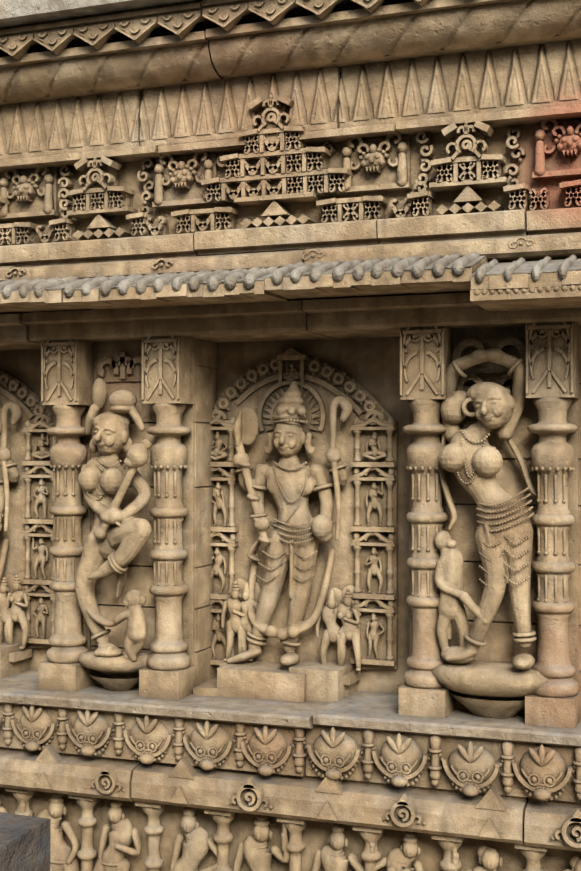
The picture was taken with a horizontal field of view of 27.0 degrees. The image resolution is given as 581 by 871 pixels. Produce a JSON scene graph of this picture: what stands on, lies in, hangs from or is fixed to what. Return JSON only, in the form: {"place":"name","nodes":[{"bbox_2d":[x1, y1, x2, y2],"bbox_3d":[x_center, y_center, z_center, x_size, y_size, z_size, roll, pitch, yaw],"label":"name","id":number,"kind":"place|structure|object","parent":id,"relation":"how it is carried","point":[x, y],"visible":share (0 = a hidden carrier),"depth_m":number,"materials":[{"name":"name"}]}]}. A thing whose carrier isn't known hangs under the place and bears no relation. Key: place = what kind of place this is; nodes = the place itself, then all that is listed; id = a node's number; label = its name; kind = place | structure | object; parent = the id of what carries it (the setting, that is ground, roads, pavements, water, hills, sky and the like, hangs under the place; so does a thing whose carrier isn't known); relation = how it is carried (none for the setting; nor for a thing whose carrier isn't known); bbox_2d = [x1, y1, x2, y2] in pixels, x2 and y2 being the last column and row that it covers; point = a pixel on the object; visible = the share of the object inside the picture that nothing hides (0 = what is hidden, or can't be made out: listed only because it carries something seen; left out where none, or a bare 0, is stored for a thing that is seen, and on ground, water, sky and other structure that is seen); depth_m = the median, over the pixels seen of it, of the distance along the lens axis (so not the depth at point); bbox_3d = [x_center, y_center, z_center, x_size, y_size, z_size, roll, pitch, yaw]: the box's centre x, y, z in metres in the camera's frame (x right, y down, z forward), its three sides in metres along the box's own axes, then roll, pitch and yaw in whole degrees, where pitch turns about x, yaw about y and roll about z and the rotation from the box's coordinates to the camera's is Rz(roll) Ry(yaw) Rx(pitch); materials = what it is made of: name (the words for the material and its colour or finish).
{"place":"outdoors","nodes":[
{"label":"outdoors","id":0,"kind":"place"},
{"bbox_2d":[0,0,202,28],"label":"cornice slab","id":1,"kind":"structure","parent":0,"point":[16,13],"depth_m":4.31,"materials":[{"name":"beige stone"}]},
{"bbox_3d":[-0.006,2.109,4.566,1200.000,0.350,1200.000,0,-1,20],"label":"ground","id":2,"kind":"structure","parent":0,"visible":0},
{"bbox_2d":[0,812,50,870],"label":"parapet stone","id":3,"kind":"object","parent":2,"relation":"on","point":[24,842],"visible":1,"depth_m":3.12,"materials":[{"name":"grey stone"}]},
{"bbox_2d":[0,326,580,714],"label":"wall","id":4,"kind":"structure","parent":2,"relation":"on","point":[372,365],"depth_m":4.50,"materials":[{"name":"stone"}]},
{"bbox_2d":[0,369,56,677],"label":"niche","id":5,"kind":"object","parent":4,"relation":"attached to","point":[37,419],"visible":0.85,"depth_m":4.93,"materials":[{"name":"stone"}]},
{"bbox_2d":[0,402,21,581],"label":"statue","id":6,"kind":"object","parent":5,"relation":"in","point":[8,475],"visible":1,"depth_m":4.89,"materials":[{"name":"stone"}]},
{"bbox_2d":[0,463,17,516],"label":"deity jewels","id":7,"kind":"object","parent":6,"relation":"on","point":[10,465],"visible":0.6,"depth_m":4.88,"materials":[{"name":"beige stone"}]},
{"bbox_2d":[0,433,49,661],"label":"attendant figurines","id":8,"kind":"object","parent":5,"relation":"in","point":[12,590],"visible":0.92,"depth_m":4.90},
{"bbox_2d":[0,94,580,245],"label":"carved frieze","id":9,"kind":"object","parent":4,"relation":"attached to","point":[280,166],"visible":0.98,"depth_m":4.27,"materials":[{"name":"stone"}]},
{"bbox_2d":[0,0,580,104],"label":"cornice","id":10,"kind":"structure","parent":4,"relation":"attached to","point":[192,42],"depth_m":4.20,"materials":[{"name":"stone"}]},
{"bbox_2d":[0,40,580,159],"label":"triangular-patterned frieze","id":11,"kind":"object","parent":4,"relation":"attached to","point":[519,78],"visible":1,"depth_m":4.25,"materials":[{"name":"stone"}]},
{"bbox_2d":[0,703,580,802],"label":"carved frieze","id":12,"kind":"object","parent":4,"relation":"attached to","point":[471,767],"visible":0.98,"depth_m":4.11,"materials":[{"name":"stone"}]},
{"bbox_2d":[0,293,580,350],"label":"lintel","id":13,"kind":"structure","parent":4,"relation":"attached to","point":[362,317],"depth_m":4.28,"materials":[{"name":"stone"}]},
{"bbox_2d":[0,787,580,870],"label":"frieze","id":14,"kind":"object","parent":4,"relation":"attached to","point":[156,825],"visible":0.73,"depth_m":4.27,"materials":[{"name":"stone"}]},
{"bbox_2d":[0,744,580,851],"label":"moulding","id":15,"kind":"object","parent":14,"relation":"on","point":[491,814],"visible":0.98,"depth_m":4.09,"materials":[{"name":"stone"}]},
{"bbox_2d":[0,793,580,870],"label":"figurines","id":16,"kind":"object","parent":14,"relation":"attached to","point":[199,842],"visible":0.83,"depth_m":4.29},
{"bbox_2d":[0,670,580,746],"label":"ledge","id":17,"kind":"object","parent":4,"relation":"attached to","point":[369,710],"visible":0.75,"depth_m":4.18,"materials":[{"name":"stone"}]},
{"bbox_2d":[78,649,150,690],"bbox_3d":[-0.648,0.894,4.551,0.330,0.160,0.229,0,-1,20],"label":"pedestal","id":18,"kind":"object","parent":17,"relation":"on","point":[106,668],"visible":0.56,"depth_m":4.48,"materials":[{"name":"stone"}]},
{"bbox_2d":[75,378,151,661],"bbox_3d":[-0.649,0.307,4.483,0.340,1.049,0.194,0,-1,20],"label":"female statue","id":19,"kind":"object","parent":18,"relation":"on","point":[128,538],"visible":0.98,"depth_m":4.45,"materials":[{"name":"stone"}]},
{"bbox_2d":[86,457,127,639],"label":"apsara jewels","id":20,"kind":"object","parent":19,"relation":"on","point":[116,567],"visible":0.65,"depth_m":4.45,"materials":[{"name":"beige stone"}]},
{"bbox_2d":[38,336,195,699],"bbox_3d":[-0.649,0.296,4.543,0.592,1.375,0.166,0,-1,20],"label":"bay frame","id":21,"kind":"object","parent":17,"relation":"on","point":[168,363],"visible":0.92,"depth_m":4.50,"materials":[{"name":"stone"}]},
{"bbox_2d":[399,321,580,727],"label":"bay frame","id":22,"kind":"object","parent":17,"relation":"on","point":[549,353],"visible":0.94,"depth_m":3.97,"materials":[{"name":"stone"}]},
{"bbox_2d":[431,660,548,718],"bbox_3d":[0.683,0.868,4.069,0.450,0.205,0.313,0,-1,20],"label":"pedestal","id":23,"kind":"object","parent":17,"relation":"on","point":[493,679],"visible":0.62,"depth_m":3.97,"materials":[{"name":"stone"}]},
{"bbox_2d":[434,348,536,669],"bbox_3d":[0.645,0.239,4.007,0.352,1.051,0.177,0,-1,20],"label":"female statue","id":24,"kind":"object","parent":23,"relation":"on","point":[499,407],"visible":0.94,"depth_m":3.98,"materials":[{"name":"stone"}]},
{"bbox_2d":[452,358,536,646],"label":"apsara jewels","id":25,"kind":"object","parent":24,"relation":"on","point":[463,374],"visible":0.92,"depth_m":3.96,"materials":[{"name":"beige stone"}]},
{"bbox_2d":[0,257,580,313],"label":"eave","id":26,"kind":"object","parent":4,"relation":"attached to","point":[526,291],"visible":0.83,"depth_m":3.95,"materials":[{"name":"stone"}]},
{"bbox_2d":[0,252,580,298],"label":"eave tiles","id":27,"kind":"object","parent":26,"relation":"on","point":[377,267],"visible":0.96,"depth_m":3.98,"materials":[{"name":"grey stone"}]},
{"bbox_2d":[0,207,580,281],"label":"mouldings","id":28,"kind":"object","parent":26,"relation":"on","point":[506,236],"visible":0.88,"depth_m":4.18,"materials":[{"name":"stone"}]},
{"bbox_2d":[0,125,580,242],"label":"fret back","id":29,"kind":"object","parent":4,"relation":"attached to","point":[128,171],"depth_m":4.20,"materials":[{"name":"stone"}]},
{"bbox_2d":[193,347,397,702],"bbox_3d":[-0.012,0.322,4.462,0.784,1.313,0.252,0,-1,20],"label":"niche","id":30,"kind":"object","parent":4,"relation":"attached to","point":[261,389],"visible":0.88,"depth_m":4.49,"materials":[{"name":"stone"}]},
{"bbox_2d":[227,381,352,666],"bbox_3d":[-0.008,0.324,4.461,0.478,1.055,0.173,0,-1,20],"label":"deity statue","id":31,"kind":"object","parent":30,"relation":"in","point":[288,440],"visible":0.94,"depth_m":4.44,"materials":[{"name":"stone"}]},
{"bbox_2d":[235,419,346,646],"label":"deity jewels","id":32,"kind":"object","parent":31,"relation":"on","point":[264,642],"visible":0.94,"depth_m":4.43,"materials":[{"name":"beige stone"}]},
{"bbox_2d":[211,362,386,684],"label":"attendant figurines","id":33,"kind":"object","parent":30,"relation":"in","point":[338,603],"visible":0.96,"depth_m":4.44}
]}

